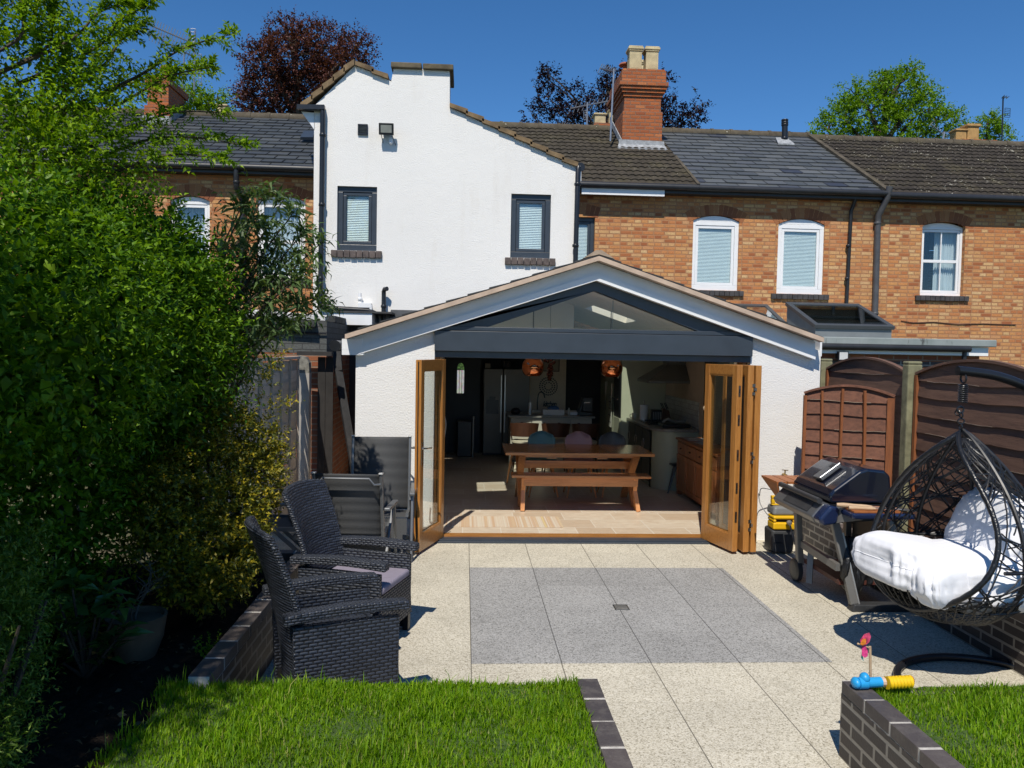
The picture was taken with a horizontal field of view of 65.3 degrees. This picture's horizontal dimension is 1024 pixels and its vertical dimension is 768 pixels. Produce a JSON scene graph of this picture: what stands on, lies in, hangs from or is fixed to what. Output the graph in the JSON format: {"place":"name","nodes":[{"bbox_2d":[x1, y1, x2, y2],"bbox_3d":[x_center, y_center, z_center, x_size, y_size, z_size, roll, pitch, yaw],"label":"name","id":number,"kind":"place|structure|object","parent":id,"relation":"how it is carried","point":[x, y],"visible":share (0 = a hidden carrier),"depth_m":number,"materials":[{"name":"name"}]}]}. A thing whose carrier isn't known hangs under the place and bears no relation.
{"place":"outdoors","nodes":[
{"label":"outdoors","id":0,"kind":"place"},
{"bbox_2d":[5,460,157,563],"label":"ground","id":1,"kind":"structure","parent":0,"point":[128,534],"depth_m":9.67,"materials":[{"name":"brown soil"}]},
{"bbox_2d":[0,65,313,316],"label":"brick house","id":2,"kind":"structure","parent":1,"relation":"on","point":[284,152],"depth_m":15.72,"materials":[{"name":"brick"}]},
{"bbox_2d":[148,19,201,89],"bbox_3d":[-8.193,-8.000,19.530,1.239,1.642,0.352,1,3,-9],"label":"television aerial","id":3,"kind":"object","parent":2,"relation":"on","point":[170,33],"visible":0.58,"depth_m":19.45,"materials":[{"name":"grey metal"}]},
{"bbox_2d":[171,197,209,256],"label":"window","id":4,"kind":"structure","parent":2,"relation":"in","point":[195,206],"depth_m":15.62,"materials":[{"name":"white plastic"}]},
{"bbox_2d":[258,197,304,277],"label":"window","id":5,"kind":"structure","parent":2,"relation":"in","point":[267,210],"depth_m":15.84,"materials":[{"name":"white plastic"}]},
{"bbox_2d":[175,75,239,110],"bbox_3d":[-10.348,-4.595,26.203,2.525,11.284,1.869,2,3,19],"label":"tree","id":6,"kind":"object","parent":1,"relation":"on","point":[198,90],"visible":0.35,"depth_m":25.96,"materials":[{"name":"green plant"}]},
{"bbox_2d":[223,6,382,113],"bbox_3d":[-8.267,-7.021,31.630,6.462,15.738,5.060,1,3,-3],"label":"tree","id":7,"kind":"object","parent":1,"relation":"on","point":[280,72],"visible":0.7,"depth_m":30.63,"materials":[{"name":"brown plant"}]},
{"bbox_2d":[492,121,699,328],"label":"brick house","id":8,"kind":"structure","parent":1,"relation":"on","point":[635,204],"depth_m":16.09,"materials":[{"name":"brown brick"}]},
{"bbox_2d":[578,218,593,259],"bbox_3d":[1.250,-2.671,16.262,0.773,1.411,0.370,1,3,-3],"label":"window","id":9,"kind":"structure","parent":8,"relation":"in","point":[586,225],"depth_m":16.11,"materials":[{"name":"grey glass"}]},
{"bbox_2d":[592,110,612,124],"bbox_3d":[2.628,-6.087,22.793,0.742,3.422,0.780,1,3,-3],"label":"chimney stack","id":10,"kind":"object","parent":8,"relation":"on","point":[599,118],"visible":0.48,"depth_m":22.52,"materials":[{"name":"brick"}]},
{"bbox_2d":[597,64,616,141],"bbox_3d":[2.183,-6.313,17.944,0.231,1.726,0.650,3,3,41],"label":"television aerial","id":11,"kind":"object","parent":8,"relation":"attached to","point":[611,70],"visible":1,"depth_m":17.89,"materials":[{"name":"grey metal"}]},
{"bbox_2d":[518,58,712,128],"bbox_3d":[3.866,-5.462,30.062,7.580,13.191,2.405,1,3,-3],"label":"tree","id":12,"kind":"object","parent":1,"relation":"on","point":[578,115],"visible":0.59,"depth_m":29.64,"materials":[{"name":"brown plant"}]},
{"bbox_2d":[607,45,888,321],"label":"brick house","id":13,"kind":"structure","parent":1,"relation":"on","point":[779,219],"depth_m":16.33,"materials":[{"name":"orange brick"}]},
{"bbox_2d":[692,216,738,290],"bbox_3d":[4.097,-2.658,16.379,0.969,1.502,0.370,1,3,-3],"label":"window","id":14,"kind":"structure","parent":13,"relation":"in","point":[715,238],"depth_m":16.24,"materials":[{"name":"white plastic"}]},
{"bbox_2d":[776,219,823,294],"bbox_3d":[5.868,-2.604,16.484,0.964,1.519,0.370,1,3,-3],"label":"window","id":15,"kind":"structure","parent":13,"relation":"in","point":[796,259],"depth_m":16.34,"materials":[{"name":"white plastic"}]},
{"bbox_2d":[806,54,976,138],"bbox_3d":[16.260,-6.576,34.744,7.606,15.464,3.093,1,3,-3],"label":"tree","id":16,"kind":"object","parent":1,"relation":"on","point":[895,114],"visible":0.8,"depth_m":34.10,"materials":[{"name":"green plant"}]},
{"bbox_2d":[808,133,1023,366],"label":"brick house","id":17,"kind":"structure","parent":1,"relation":"on","point":[956,206],"depth_m":16.53,"materials":[{"name":"brown brick"}]},
{"bbox_2d":[920,223,962,295],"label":"window","id":18,"kind":"structure","parent":17,"relation":"in","point":[947,236],"depth_m":16.68,"materials":[{"name":"white plastic"}]},
{"bbox_2d":[948,123,996,140],"bbox_3d":[15.435,-6.519,27.030,1.374,4.379,0.780,1,3,-3],"label":"chimney stack","id":19,"kind":"object","parent":17,"relation":"on","point":[967,131],"visible":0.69,"depth_m":26.70,"materials":[{"name":"brick"}]},
{"bbox_2d":[962,107,1022,140],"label":"tree","id":20,"kind":"object","parent":1,"relation":"on","point":[995,121],"visible":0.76,"depth_m":36.62,"materials":[{"name":"green plant"}]},
{"bbox_2d":[0,562,266,767],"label":"flower bed","id":21,"kind":"object","parent":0,"point":[75,723],"visible":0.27,"depth_m":4.15,"materials":[{"name":"soil"}]},
{"bbox_2d":[0,494,75,767],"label":"leaved shrub","id":22,"kind":"object","parent":21,"relation":"on","point":[34,623],"visible":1,"depth_m":3.37,"materials":[{"name":"green plant"}]},
{"bbox_2d":[29,567,154,678],"bbox_3d":[-2.237,1.276,4.258,0.534,0.615,0.702,-1,3,-41],"label":"broad leaved plant","id":23,"kind":"object","parent":21,"relation":"on","point":[87,664],"visible":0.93,"depth_m":4.21,"materials":[{"name":"green plant"}]},
{"bbox_2d":[6,599,243,767],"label":"fallen leaves","id":24,"kind":"object","parent":21,"relation":"on","point":[175,665],"visible":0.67,"depth_m":3.95,"materials":[{"name":"brown plant"}]},
{"bbox_2d":[0,0,260,261],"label":"leafy tree","id":25,"kind":"object","parent":21,"relation":"on","point":[47,130],"visible":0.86,"depth_m":5.13,"materials":[{"name":"green plant"}]},
{"bbox_2d":[104,605,167,663],"bbox_3d":[-2.139,1.437,4.547,0.330,0.250,0.330,1,3,-3],"label":"clay pot","id":26,"kind":"object","parent":21,"relation":"on","point":[144,647],"visible":0.62,"depth_m":4.46,"materials":[{"name":"ceramic"}]},
{"bbox_2d":[109,549,169,619],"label":"bare twigs","id":27,"kind":"object","parent":26,"relation":"in","point":[146,591],"visible":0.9,"depth_m":4.53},
{"bbox_2d":[0,123,275,675],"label":"hedge shrub","id":28,"kind":"object","parent":21,"relation":"on","point":[108,357],"visible":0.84,"depth_m":4.59,"materials":[{"name":"green plant"}]},
{"bbox_2d":[111,343,304,621],"bbox_3d":[-2.060,0.625,5.470,0.982,1.824,1.745,1,3,-3],"label":"golden euonymus","id":29,"kind":"object","parent":21,"relation":"on","point":[220,565],"visible":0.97,"depth_m":5.20,"materials":[{"name":"green plant"}]},
{"bbox_2d":[165,170,344,560],"bbox_3d":[-2.087,-0.116,6.481,1.459,3.154,1.198,1,3,-3],"label":"buddleia bush","id":30,"kind":"object","parent":21,"relation":"on","point":[264,279],"visible":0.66,"depth_m":6.38,"materials":[{"name":"green plant"}]},
{"bbox_2d":[85,663,607,767],"bbox_3d":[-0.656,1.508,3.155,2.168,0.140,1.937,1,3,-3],"label":"grass","id":31,"kind":"structure","parent":0,"point":[281,699],"depth_m":3.60,"materials":[{"name":"green plant"}]},
{"bbox_2d":[272,452,718,536],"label":"kitchen floor","id":32,"kind":"structure","parent":0,"point":[476,485],"depth_m":10.51,"materials":[{"name":"stone"}]},
{"bbox_2d":[457,416,474,456],"bbox_3d":[-0.872,0.973,15.051,0.326,0.765,0.365,1,3,-3],"label":"kitchen bin","id":33,"kind":"object","parent":32,"relation":"on","point":[465,438],"visible":1,"depth_m":14.88,"materials":[{"name":"black plastic"}]},
{"bbox_2d":[443,516,562,527],"bbox_3d":[-0.112,1.614,9.371,1.370,0.008,0.560,1,3,-3],"label":"striped rug","id":34,"kind":"object","parent":32,"relation":"on","point":[499,521],"visible":0.93,"depth_m":9.35,"materials":[{"name":"beige fabric"}]},
{"bbox_2d":[482,368,529,454],"bbox_3d":[-0.120,0.524,15.341,0.872,1.645,0.532,1,3,-3],"label":"fridge freezer","id":35,"kind":"object","parent":32,"relation":"on","point":[505,390],"visible":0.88,"depth_m":15.11,"materials":[{"name":"metal"}]},
{"bbox_2d":[510,423,538,471],"bbox_3d":[0.192,1.040,13.136,0.480,0.842,0.423,1,3,-3],"label":"bar stool","id":36,"kind":"object","parent":32,"relation":"on","point":[523,429],"visible":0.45,"depth_m":12.96,"materials":[{"name":"brown wood"}]},
{"bbox_2d":[526,431,558,497],"bbox_3d":[0.427,1.114,11.184,0.422,0.875,0.501,1,3,-3],"label":"dining chair","id":37,"kind":"object","parent":32,"relation":"on","point":[541,437],"visible":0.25,"depth_m":11.36,"materials":[{"name":"teal fabric"}]},
{"bbox_2d":[541,423,569,472],"bbox_3d":[0.710,1.048,13.167,0.480,0.842,0.423,1,3,-3],"label":"bar stool","id":38,"kind":"object","parent":32,"relation":"on","point":[558,429],"visible":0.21,"depth_m":12.98,"materials":[{"name":"brown wood"}]},
{"bbox_2d":[502,444,654,507],"bbox_3d":[0.843,1.230,10.693,1.920,0.736,0.960,1,3,-3],"label":"dining table","id":39,"kind":"object","parent":32,"relation":"on","point":[626,453],"visible":0.86,"depth_m":10.62,"materials":[{"name":"brown wood"}]},
{"bbox_2d":[563,431,596,497],"bbox_3d":[0.954,1.122,11.215,0.422,0.875,0.501,1,3,-3],"label":"dining chair","id":40,"kind":"object","parent":32,"relation":"on","point":[578,437],"visible":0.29,"depth_m":11.39,"materials":[{"name":"purple fabric"}]},
{"bbox_2d":[511,472,650,511],"bbox_3d":[0.863,1.378,10.134,1.760,0.468,0.270,1,3,-3],"label":"dining bench","id":41,"kind":"object","parent":32,"relation":"on","point":[580,479],"visible":1,"depth_m":10.04,"materials":[{"name":"brown wood"}]},
{"bbox_2d":[571,424,599,472],"bbox_3d":[1.203,1.055,13.196,0.480,0.842,0.423,1,3,-3],"label":"bar stool","id":42,"kind":"object","parent":32,"relation":"on","point":[592,430],"visible":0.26,"depth_m":13.02,"materials":[{"name":"brown wood"}]},
{"bbox_2d":[597,432,625,497],"bbox_3d":[1.437,1.129,11.244,0.422,0.875,0.501,1,3,-3],"label":"dining chair","id":43,"kind":"object","parent":32,"relation":"on","point":[611,438],"visible":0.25,"depth_m":11.42,"materials":[{"name":"blue plastic"}]},
{"bbox_2d":[599,360,665,469],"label":"wall","id":44,"kind":"structure","parent":32,"relation":"on","point":[627,392],"depth_m":13.60,"materials":[{"name":"white paint"}]},
{"bbox_2d":[626,418,698,490],"bbox_3d":[2.329,1.069,12.627,0.670,0.902,2.000,1,3,-3],"label":"kitchen counter","id":45,"kind":"object","parent":32,"relation":"on","point":[660,443],"visible":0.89,"depth_m":11.78,"materials":[{"name":"silver metal"}]},
{"bbox_2d":[634,424,642,472],"bbox_3d":[2.019,1.052,12.779,0.030,0.770,0.520,1,3,-3],"label":"door","id":46,"kind":"structure","parent":45,"relation":"in","point":[638,429],"depth_m":12.72,"materials":[{"name":"beige metal"}]},
{"bbox_2d":[641,428,650,481],"bbox_3d":[2.050,1.076,12.240,0.030,0.770,0.520,1,3,-3],"label":"door","id":47,"kind":"structure","parent":45,"relation":"in","point":[645,433],"depth_m":12.20,"materials":[{"name":"beige metal"}]},
{"bbox_2d":[676,437,720,521],"bbox_3d":[2.579,1.211,10.507,0.416,0.812,1.910,1,3,-3],"label":"oak sideboard","id":48,"kind":"object","parent":32,"relation":"on","point":[689,472],"visible":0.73,"depth_m":10.49,"materials":[{"name":"brown wood"}]},
{"bbox_2d":[0,0,1023,250],"label":"sky","id":49,"kind":"structure","parent":0,"point":[760,64],"materials":[{"name":"blue"}]},
{"bbox_2d":[506,412,594,466],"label":"kitchen island","id":50,"kind":"structure","parent":0,"point":[523,417],"depth_m":13.79,"materials":[{"name":"silver metal"}]},
{"bbox_2d":[577,397,592,415],"bbox_3d":[1.276,0.393,14.080,0.268,0.310,0.200,1,3,-3],"label":"coffee machine","id":51,"kind":"object","parent":50,"relation":"on","point":[585,405],"visible":0.97,"depth_m":13.99,"materials":[{"name":"black plastic"}]},
{"bbox_2d":[259,537,1023,767],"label":"patio","id":52,"kind":"structure","parent":0,"point":[729,715],"depth_m":5.28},
{"bbox_2d":[198,358,262,559],"bbox_3d":[-2.511,0.734,7.176,0.075,1.910,1.821,1,3,-3],"label":"garden fence","id":53,"kind":"object","parent":52,"relation":"on","point":[257,391],"visible":0.07,"depth_m":7.74,"materials":[{"name":"grey wood"}]},
{"bbox_2d":[171,550,303,687],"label":"garden wall","id":54,"kind":"structure","parent":52,"relation":"on","point":[241,650],"depth_m":4.69,"materials":[{"name":"grey brick"}]},
{"bbox_2d":[258,356,299,534],"bbox_3d":[-2.618,0.652,9.011,0.075,1.910,1.821,1,3,-3],"label":"garden fence","id":55,"kind":"object","parent":52,"relation":"on","point":[287,376],"visible":0.56,"depth_m":9.30,"materials":[{"name":"grey wood"}]},
{"bbox_2d":[239,473,331,551],"bbox_3d":[-2.103,1.313,7.483,1.002,0.826,0.725,0,3,-22],"label":"garden recliner","id":56,"kind":"object","parent":52,"relation":"on","point":[284,525],"visible":0.09,"depth_m":7.32,"materials":[{"name":"grey metal"}]},
{"bbox_2d":[233,309,349,478],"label":"grey outbuilding","id":57,"kind":"structure","parent":52,"relation":"on","point":[316,338],"depth_m":10.51,"materials":[{"name":"paint"}]},
{"bbox_2d":[332,351,352,470],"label":"passage beam","id":58,"kind":"structure","parent":57,"relation":"attached to","point":[342,394],"depth_m":10.61,"materials":[{"name":"wood"}]},
{"bbox_2d":[298,355,310,480],"bbox_3d":[-2.630,0.614,10.111,0.140,1.950,0.141,1,3,-3],"label":"gate post","id":59,"kind":"object","parent":52,"relation":"on","point":[305,420],"visible":0.74,"depth_m":10.04,"materials":[{"name":"grey wood"}]},
{"bbox_2d":[297,351,333,473],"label":"side gate","id":60,"kind":"structure","parent":59,"relation":"attached to","point":[325,433],"depth_m":10.35,"materials":[{"name":"wood"}]},
{"bbox_2d":[244,515,409,684],"bbox_3d":[-1.107,1.308,4.633,0.847,1.096,0.660,0,3,-27],"label":"wicker armchair","id":61,"kind":"object","parent":52,"relation":"on","point":[345,635],"visible":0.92,"depth_m":4.43,"materials":[{"name":"grey wicker"}]},
{"bbox_2d":[282,479,418,630],"bbox_3d":[-1.172,1.261,5.688,0.847,1.096,0.660,2,3,14],"label":"wicker armchair","id":62,"kind":"object","parent":52,"relation":"on","point":[322,540],"visible":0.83,"depth_m":5.76,"materials":[{"name":"grey wicker"}]},
{"bbox_2d":[332,566,408,594],"bbox_3d":[-1.073,1.379,5.668,0.550,0.055,0.500,2,3,14],"label":"seat cushion","id":63,"kind":"object","parent":62,"relation":"on","point":[392,577],"visible":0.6,"depth_m":5.70,"materials":[{"name":"grey fabric"}]},
{"bbox_2d":[311,471,397,551],"bbox_3d":[-1.423,1.249,7.164,0.725,1.006,0.787,1,3,0],"label":"garden recliner","id":64,"kind":"object","parent":52,"relation":"on","point":[358,503],"visible":0.47,"depth_m":6.95,"materials":[{"name":"grey metal"}]},
{"bbox_2d":[351,435,415,553],"bbox_3d":[-1.332,1.128,8.023,0.725,1.176,0.787,1,3,-5],"label":"garden recliner","id":65,"kind":"object","parent":52,"relation":"on","point":[389,458],"visible":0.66,"depth_m":8.20,"materials":[{"name":"grey metal"}]},
{"bbox_2d":[296,59,600,473],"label":"white house","id":66,"kind":"structure","parent":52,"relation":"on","point":[427,193],"depth_m":12.83,"materials":[{"name":"paint"}]},
{"bbox_2d":[337,186,376,250],"bbox_3d":[-2.492,-2.663,13.001,0.629,1.035,0.370,1,3,-3],"label":"window","id":67,"kind":"structure","parent":66,"relation":"in","point":[357,206],"depth_m":12.84,"materials":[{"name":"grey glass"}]},
{"bbox_2d":[445,351,480,452],"bbox_3d":[-0.981,0.333,15.524,0.720,2.000,0.062,1,3,-3],"label":"front door","id":68,"kind":"structure","parent":66,"relation":"attached to","point":[462,395],"depth_m":15.50,"materials":[{"name":"grey"}]},
{"bbox_2d":[445,351,480,452],"bbox_3d":[-0.982,0.332,15.527,0.720,2.000,0.055,1,3,-3],"label":"door panel","id":69,"kind":"structure","parent":68,"relation":"in","point":[458,406],"depth_m":15.50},
{"bbox_2d":[510,194,550,258],"bbox_3d":[0.289,-2.575,13.167,0.645,1.042,0.370,1,3,-3],"label":"window","id":70,"kind":"structure","parent":66,"relation":"in","point":[530,214],"depth_m":13.01,"materials":[{"name":"grey glass"}]},
{"bbox_2d":[329,250,823,551],"bbox_3d":[0.550,0.044,11.985,5.398,3.240,7.962,1,3,-3],"label":"garden extension","id":71,"kind":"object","parent":52,"relation":"on","point":[771,375],"visible":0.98,"depth_m":8.62,"materials":[{"name":"paint"}]},
{"bbox_2d":[411,359,445,551],"bbox_3d":[-0.848,0.709,8.282,0.189,1.925,0.702,2,3,15],"label":"door leaf","id":72,"kind":"structure","parent":71,"relation":"in","point":[432,533],"depth_m":8.12,"materials":[{"name":"orange wood"}]},
{"bbox_2d":[522,359,543,375],"bbox_3d":[0.284,-0.627,10.567,0.296,1.044,0.296,1,3,-3],"label":"copper pendant","id":73,"kind":"object","parent":71,"relation":"hanging from","point":[532,367],"visible":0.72,"depth_m":10.47,"materials":[{"name":"brown metal"}]},
{"bbox_2d":[452,281,733,331],"bbox_3d":[0.905,-0.828,8.739,3.470,0.578,0.120,1,3,-3],"label":"gable window","id":74,"kind":"structure","parent":71,"relation":"in","point":[687,321],"depth_m":8.68,"materials":[{"name":"clear glass"}]},
{"bbox_2d":[600,314,622,376],"bbox_3d":[1.334,-0.605,10.629,0.296,1.019,0.296,1,3,-3],"label":"copper pendant","id":75,"kind":"object","parent":71,"relation":"hanging from","point":[611,368],"visible":0.8,"depth_m":10.54,"materials":[{"name":"brown metal"}]},
{"bbox_2d":[637,361,698,428],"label":"wall","id":76,"kind":"structure","parent":71,"relation":"attached to","point":[674,372],"depth_m":12.27,"materials":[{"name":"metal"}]},
{"bbox_2d":[703,362,733,445],"bbox_3d":[2.762,0.055,10.717,0.058,1.490,1.050,1,3,-3],"label":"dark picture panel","id":77,"kind":"object","parent":71,"relation":"attached to","point":[717,413],"visible":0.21,"depth_m":10.63,"materials":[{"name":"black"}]},
{"bbox_2d":[701,364,742,551],"bbox_3d":[2.223,0.755,8.492,0.062,1.925,0.625,0,3,-17],"label":"door leaf","id":78,"kind":"structure","parent":71,"relation":"in","point":[727,539],"depth_m":8.38,"materials":[{"name":"orange wood"}]},
{"bbox_2d":[719,364,756,551],"bbox_3d":[2.397,0.758,8.497,0.094,1.925,0.644,1,3,-8],"label":"door leaf","id":79,"kind":"structure","parent":71,"relation":"in","point":[748,370],"depth_m":8.22,"materials":[{"name":"orange wood"}]},
{"bbox_2d":[735,364,761,551],"bbox_3d":[2.457,0.759,8.506,0.062,1.925,0.630,1,3,-9],"label":"door leaf","id":80,"kind":"structure","parent":71,"relation":"in","point":[757,369],"depth_m":8.20,"materials":[{"name":"orange wood"}]},
{"bbox_2d":[578,678,632,767],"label":"garden wall","id":81,"kind":"structure","parent":52,"relation":"on","point":[609,742],"depth_m":3.60,"materials":[{"name":"grey brick"}]},
{"bbox_2d":[469,567,831,663],"bbox_3d":[0.881,1.810,6.484,2.440,0.004,2.310,1,3,-3],"label":"patio inlay","id":82,"kind":"object","parent":52,"relation":"on","point":[574,616],"visible":1,"depth_m":6.17,"materials":[{"name":"grey stone"}]},
{"bbox_2d":[758,486,804,558],"bbox_3d":[2.841,1.451,8.281,0.354,0.637,0.893,0,3,-13],"label":"pressure washer","id":83,"kind":"object","parent":52,"relation":"on","point":[779,533],"visible":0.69,"depth_m":8.27,"materials":[{"name":"yellow plastic"}]},
{"bbox_2d":[761,457,914,611],"bbox_3d":[2.832,1.243,6.994,0.828,1.163,1.530,1,3,-3],"label":"gas barbecue","id":84,"kind":"object","parent":52,"relation":"on","point":[819,490],"visible":0.76,"depth_m":6.63,"materials":[{"name":"black metal"}]},
{"bbox_2d":[734,302,996,368],"bbox_3d":[5.218,0.104,14.036,3.673,3.110,4.579,1,3,-3],"label":"brick extension","id":85,"kind":"object","parent":52,"relation":"on","point":[847,330],"visible":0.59,"depth_m":11.98,"materials":[{"name":"grey glass"}]},
{"bbox_2d":[839,535,894,595],"bbox_3d":[2.938,1.517,6.578,0.509,0.590,0.176,1,3,-3],"label":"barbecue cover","id":86,"kind":"object","parent":52,"relation":"on","point":[860,577],"visible":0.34,"depth_m":6.54,"materials":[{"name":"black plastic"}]},
{"bbox_2d":[839,680,964,767],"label":"garden wall","id":87,"kind":"structure","parent":52,"relation":"on","point":[877,730],"depth_m":3.77,"materials":[{"name":"grey brick"}]},
{"bbox_2d":[857,633,871,688],"bbox_3d":[1.798,1.418,4.064,0.089,0.313,0.027,1,3,-3],"label":"garden windmill","id":88,"kind":"object","parent":87,"relation":"on","point":[865,639],"visible":0.97,"depth_m":4.06,"materials":[{"name":"pink plastic"}]},
{"bbox_2d":[850,672,886,688],"bbox_3d":[1.797,1.495,4.023,0.180,0.085,0.072,1,3,-3],"label":"toy bottle","id":89,"kind":"object","parent":87,"relation":"on","point":[864,680],"visible":1,"depth_m":4.01,"materials":[{"name":"blue plastic"}]},
{"bbox_2d":[794,516,1023,675],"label":"garden wall","id":90,"kind":"structure","parent":52,"relation":"on","point":[1003,639],"depth_m":5.61,"materials":[{"name":"grey brick"}]},
{"bbox_2d":[801,384,895,486],"bbox_3d":[3.417,0.690,8.162,0.873,1.368,0.082,3,3,32],"label":"leaning panel","id":91,"kind":"object","parent":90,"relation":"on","point":[854,423],"visible":0.63,"depth_m":8.14,"materials":[{"name":"brown wood"}]},
{"bbox_2d":[897,361,921,531],"bbox_3d":[3.839,0.795,7.734,0.140,2.030,0.110,1,3,-3],"label":"fence post","id":92,"kind":"object","parent":52,"relation":"on","point":[910,368],"visible":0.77,"depth_m":7.67,"materials":[{"name":"concrete"}]},
{"bbox_2d":[893,366,1023,675],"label":"swing stand","id":93,"kind":"object","parent":52,"relation":"on","point":[901,665],"visible":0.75,"depth_m":5.33,"materials":[{"name":"black metal"}]},
{"bbox_2d":[954,375,968,431],"bbox_3d":[2.935,0.134,5.210,0.068,0.413,0.065,0,3,-25],"label":"hanging chain","id":94,"kind":"object","parent":93,"relation":"hanging from","point":[962,392],"visible":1,"depth_m":5.20,"materials":[{"name":"black metal"}]},
{"bbox_2d":[870,428,1023,626],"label":"egg chair","id":95,"kind":"object","parent":94,"relation":"hanging from","point":[973,450],"visible":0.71,"depth_m":5.08,"materials":[{"name":"black wicker"}]},
{"bbox_2d":[851,531,952,591],"bbox_3d":[2.700,1.195,5.309,0.681,0.374,0.688,0,3,-13],"label":"seat cushion","id":96,"kind":"object","parent":95,"relation":"on","point":[890,558],"visible":0.69,"depth_m":5.15,"materials":[{"name":"white fabric"}]},
{"bbox_2d":[910,554,975,610],"bbox_3d":[2.763,1.234,4.995,0.560,0.328,0.260,0,3,-17],"label":"side cushion","id":97,"kind":"object","parent":95,"relation":"on","point":[941,582],"visible":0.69,"depth_m":4.88,"materials":[{"name":"white fabric"}]},
{"bbox_2d":[932,538,1023,614],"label":"cushion","id":98,"kind":"object","parent":95,"relation":"on","point":[983,557],"visible":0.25,"depth_m":4.88,"materials":[{"name":"white fabric"}]},
{"bbox_2d":[944,487,1023,558],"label":"back cushion","id":99,"kind":"object","parent":95,"relation":"on","point":[970,521],"visible":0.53,"depth_m":5.24,"materials":[{"name":"white fabric"}]},
{"bbox_2d":[658,418,690,427],"bbox_3d":[2.430,0.573,11.974,0.420,0.147,0.350,1,3,-3],"label":"frying pan","id":100,"kind":"object","parent":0,"point":[674,424],"visible":1,"depth_m":11.85,"materials":[{"name":"black metal"}]},
{"bbox_2d":[836,503,912,510],"bbox_3d":[2.881,0.976,6.296,0.598,0.046,0.101,1,3,8],"label":"shelf","id":101,"kind":"object","parent":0,"point":[849,506],"visible":0.92,"depth_m":6.29,"materials":[{"name":"brown wood"}]},
{"bbox_2d":[880,685,1023,767],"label":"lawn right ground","id":102,"kind":"structure","parent":0,"point":[968,737],"depth_m":3.65,"materials":[{"name":"green plant"}]},
{"bbox_2d":[872,675,1023,767],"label":"grass","id":103,"kind":"structure","parent":102,"relation":"on","point":[990,692],"depth_m":3.80,"materials":[{"name":"green plant"}]},
{"bbox_2d":[884,675,914,688],"bbox_3d":[1.965,1.508,4.041,0.151,0.068,0.068,1,3,-9],"label":"toy skittle","id":104,"kind":"object","parent":103,"relation":"on","point":[901,682],"visible":1,"depth_m":4.02,"materials":[{"name":"yellow plastic"}]},
{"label":"raised bed","id":105,"kind":"structure","parent":0,"visible":0},
{"bbox_2d":[825,357,902,524],"bbox_3d":[3.795,0.666,8.669,0.058,1.921,1.736,1,3,-3],"label":"garden fence","id":106,"kind":"object","parent":105,"relation":"on","point":[880,374],"visible":0.23,"depth_m":8.36,"materials":[{"name":"brown wood"}]},
{"bbox_2d":[908,359,1023,538],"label":"garden fence","id":107,"kind":"object","parent":105,"relation":"on","point":[993,416],"visible":0.4,"depth_m":6.92,"materials":[{"name":"brown wood"}]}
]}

